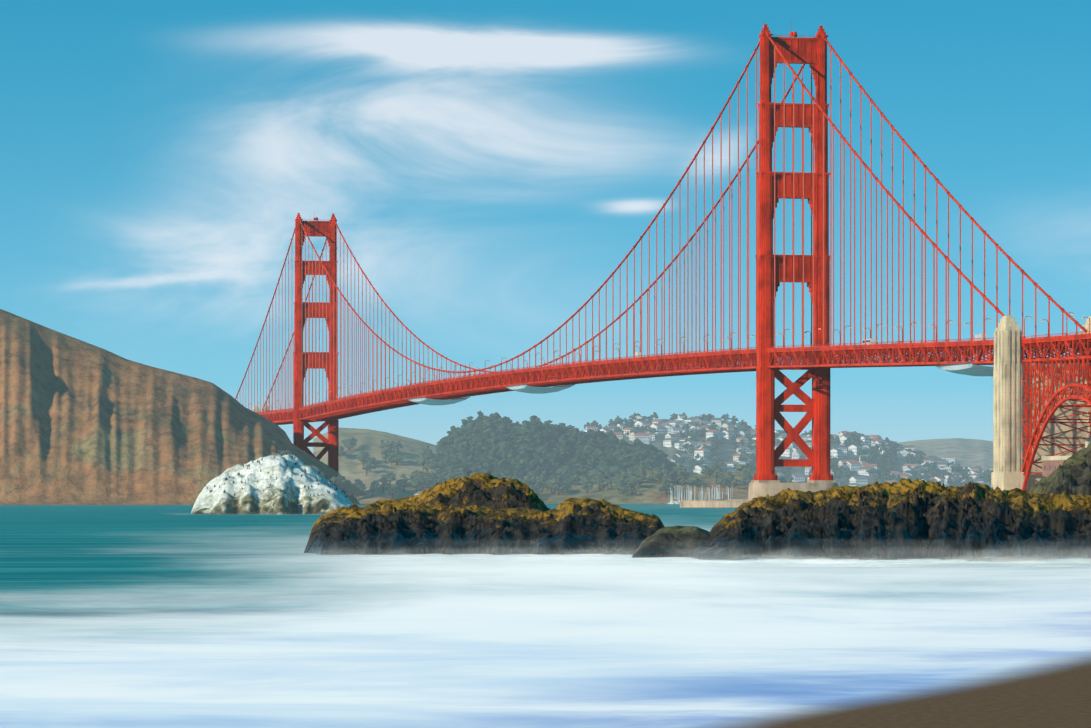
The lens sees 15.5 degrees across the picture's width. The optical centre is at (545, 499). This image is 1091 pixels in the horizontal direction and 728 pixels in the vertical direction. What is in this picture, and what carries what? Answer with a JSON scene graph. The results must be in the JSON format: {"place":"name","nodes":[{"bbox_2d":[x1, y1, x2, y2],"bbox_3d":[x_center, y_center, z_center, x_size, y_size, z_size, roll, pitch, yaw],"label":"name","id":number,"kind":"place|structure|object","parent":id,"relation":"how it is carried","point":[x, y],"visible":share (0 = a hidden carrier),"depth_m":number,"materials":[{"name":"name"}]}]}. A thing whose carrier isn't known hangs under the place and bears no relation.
{"place":"outdoors","nodes":[
{"label":"outdoors","id":0,"kind":"place"},
{"bbox_2d":[313,428,442,495],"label":"hill grass","id":1,"kind":"structure","parent":0,"point":[351,465],"depth_m":4130.94,"materials":[{"name":"green plant"}]},
{"bbox_2d":[0,504,1090,727],"bbox_3d":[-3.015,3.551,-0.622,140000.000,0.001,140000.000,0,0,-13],"label":"sea water","id":2,"kind":"structure","parent":0,"point":[139,616],"depth_m":105.34,"materials":[{"name":"liquid"}]},
{"bbox_2d":[0,309,359,504],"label":"cliff","id":3,"kind":"structure","parent":2,"relation":"on","point":[83,423],"depth_m":2918.53,"materials":[{"name":"brown stone"}]},
{"bbox_2d":[191,454,353,513],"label":"white rock","id":4,"kind":"object","parent":2,"relation":"on","point":[293,496],"visible":0.94,"depth_m":1000.62,"materials":[{"name":"white stone"}]},
{"bbox_2d":[205,452,347,496],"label":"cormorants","id":5,"kind":"object","parent":4,"relation":"on","point":[283,480],"visible":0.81,"depth_m":1008.25,"materials":[{"name":"black"}]},
{"bbox_2d":[361,473,550,511],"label":"shore rock","id":6,"kind":"structure","parent":2,"relation":"on","point":[485,490],"depth_m":332.06,"materials":[{"name":"brown stone"}]},
{"bbox_2d":[304,497,664,554],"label":"rocky outcrop","id":7,"kind":"object","parent":2,"relation":"on","point":[569,523],"visible":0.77,"depth_m":269.87,"materials":[{"name":"brown stone"}]},
{"bbox_2d":[274,437,792,502],"bbox_3d":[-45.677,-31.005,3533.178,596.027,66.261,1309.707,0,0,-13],"label":"shore trees","id":8,"kind":"object","parent":2,"relation":"on","point":[420,480],"visible":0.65,"depth_m":3585.88,"materials":[{"name":"green plant"}]},
{"bbox_2d":[631,525,711,557],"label":"shore rock","id":9,"kind":"object","parent":2,"relation":"on","point":[653,544],"visible":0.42,"depth_m":251.22,"materials":[{"name":"grey stone"}]},
{"bbox_2d":[252,315,1090,490],"bbox_3d":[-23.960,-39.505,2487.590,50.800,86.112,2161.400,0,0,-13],"label":"concrete pylons","id":10,"kind":"object","parent":2,"relation":"on","point":[1008,426],"visible":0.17,"depth_m":1555.30,"materials":[{"name":"beige concrete"}]},
{"bbox_2d":[668,485,728,503],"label":"sailboat masts","id":11,"kind":"object","parent":2,"relation":"on","point":[701,498],"visible":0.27,"depth_m":3470.27,"materials":[{"name":"grey metal"}]},
{"bbox_2d":[710,499,747,500],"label":"breakwater","id":12,"kind":"object","parent":2,"relation":"on","point":[728,499],"visible":0.11,"depth_m":3411.87,"materials":[{"name":"concrete"}]},
{"bbox_2d":[680,480,837,507],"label":"tower pier","id":13,"kind":"structure","parent":2,"relation":"on","point":[757,488],"depth_m":1884.38,"materials":[{"name":"concrete"}]},
{"bbox_2d":[754,22,832,479],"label":"tower","id":14,"kind":"structure","parent":13,"relation":"on","point":[812,52],"depth_m":1893.70,"materials":[{"name":"red metal"}]},
{"bbox_2d":[235,37,1086,410],"bbox_3d":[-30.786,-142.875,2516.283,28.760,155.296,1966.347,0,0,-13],"label":"cables","id":15,"kind":"object","parent":14,"relation":"attached to","point":[699,227],"visible":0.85,"depth_m":1985.19,"materials":[{"name":"red metal"}]},
{"bbox_2d":[237,47,1077,412],"bbox_3d":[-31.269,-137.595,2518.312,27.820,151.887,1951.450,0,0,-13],"label":"suspender ropes","id":16,"kind":"object","parent":15,"relation":"attached to","point":[439,375],"visible":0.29,"depth_m":1995.87,"materials":[{"name":"red metal"}]},
{"bbox_2d":[789,31,796,36],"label":"beacon light","id":17,"kind":"object","parent":14,"relation":"on","point":[793,34],"visible":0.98,"depth_m":1894.73,"materials":[{"name":"red glass"}]},
{"bbox_2d":[1029,441,1090,494],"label":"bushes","id":18,"kind":"object","parent":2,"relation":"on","point":[1071,475],"visible":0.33,"depth_m":280.20,"materials":[{"name":"green plant"}]},
{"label":"anchorage housing","id":19,"kind":"object","parent":2,"relation":"on","visible":0},
{"bbox_2d":[1022,358,1090,489],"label":"steel arch","id":20,"kind":"structure","parent":19,"relation":"on","point":[1029,461],"depth_m":1530.12,"materials":[{"name":"red metal"}]},
{"bbox_2d":[258,331,1090,424],"bbox_3d":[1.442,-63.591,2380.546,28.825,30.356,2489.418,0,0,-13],"label":"bridge deck","id":21,"kind":"structure","parent":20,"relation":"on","point":[614,369],"depth_m":2031.69,"materials":[{"name":"red metal"}]},
{"bbox_2d":[242,312,1089,409],"bbox_3d":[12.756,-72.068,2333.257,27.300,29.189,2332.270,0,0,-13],"label":"lamp posts","id":22,"kind":"object","parent":21,"relation":"on","point":[706,341],"visible":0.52,"depth_m":2085.47,"materials":[{"name":"red metal"}]},
{"bbox_2d":[407,360,992,404],"bbox_3d":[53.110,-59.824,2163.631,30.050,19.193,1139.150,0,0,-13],"label":"maintenance platforms","id":23,"kind":"object","parent":21,"relation":"hanging from","point":[969,368],"visible":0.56,"depth_m":2377.62,"materials":[{"name":"grey metal"}]},
{"bbox_2d":[455,334,986,377],"bbox_3d":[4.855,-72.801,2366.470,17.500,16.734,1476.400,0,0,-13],"label":"vehicles","id":24,"kind":"object","parent":21,"relation":"on","point":[637,354],"visible":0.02,"depth_m":1773.37,"materials":[{"name":"white metal"}]},
{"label":"tower pier","id":25,"kind":"object","parent":2,"relation":"on","visible":0},
{"bbox_2d":[293,212,338,472],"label":"tower","id":26,"kind":"structure","parent":25,"relation":"on","point":[327,230],"depth_m":3138.89,"materials":[{"name":"red metal"}]},
{"bbox_2d":[0,0,1090,452],"label":"sky","id":27,"kind":"structure","parent":0,"point":[487,166],"materials":[{"name":"blue"}]},
{"bbox_2d":[354,470,748,503],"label":"shoreline","id":28,"kind":"structure","parent":0,"point":[648,493],"depth_m":3548.37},
{"bbox_2d":[176,511,1090,566],"bbox_3d":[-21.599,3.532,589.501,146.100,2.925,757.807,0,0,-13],"label":"sea foam","id":29,"kind":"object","parent":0,"point":[968,559],"depth_m":224.91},
{"bbox_2d":[597,419,911,486],"bbox_3d":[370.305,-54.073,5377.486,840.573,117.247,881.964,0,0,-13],"label":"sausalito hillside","id":30,"kind":"structure","parent":0,"point":[727,450],"depth_m":5303.64,"materials":[{"name":"white"}]},
{"bbox_2d":[581,412,992,486],"bbox_3d":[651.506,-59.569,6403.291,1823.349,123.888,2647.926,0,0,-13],"label":"hillside trees","id":31,"kind":"object","parent":30,"relation":"on","point":[934,470],"visible":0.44,"depth_m":5320.55,"materials":[{"name":"green plant"}]},
{"bbox_2d":[584,414,992,487],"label":"houses","id":32,"kind":"structure","parent":30,"relation":"on","point":[726,430],"depth_m":5364.88,"materials":[{"name":"grey paint"}]},
{"bbox_2d":[693,478,1090,561],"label":"rocky outcrop","id":33,"kind":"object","parent":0,"point":[970,517],"depth_m":249.33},
{"bbox_2d":[898,438,992,467],"bbox_3d":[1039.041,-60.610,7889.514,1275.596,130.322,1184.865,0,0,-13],"label":"bay hills","id":34,"kind":"structure","parent":0,"point":[970,452],"depth_m":7963.40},
{"bbox_2d":[938,456,986,467],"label":"shore houses","id":35,"kind":"structure","parent":34,"relation":"on","point":[950,459],"depth_m":7774.10,"materials":[{"name":"grey paint"}]},
{"bbox_2d":[1041,438,1090,476],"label":"building","id":36,"kind":"structure","parent":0,"point":[1050,464],"depth_m":1514.91,"materials":[{"name":"paint"}]},
{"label":"forest hill","id":37,"kind":"structure","parent":0,"visible":0},
{"bbox_2d":[430,410,676,485],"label":"forest trees","id":38,"kind":"object","parent":37,"relation":"on","point":[481,443],"visible":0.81,"depth_m":3830.75,"materials":[{"name":"green plant"}]}
]}

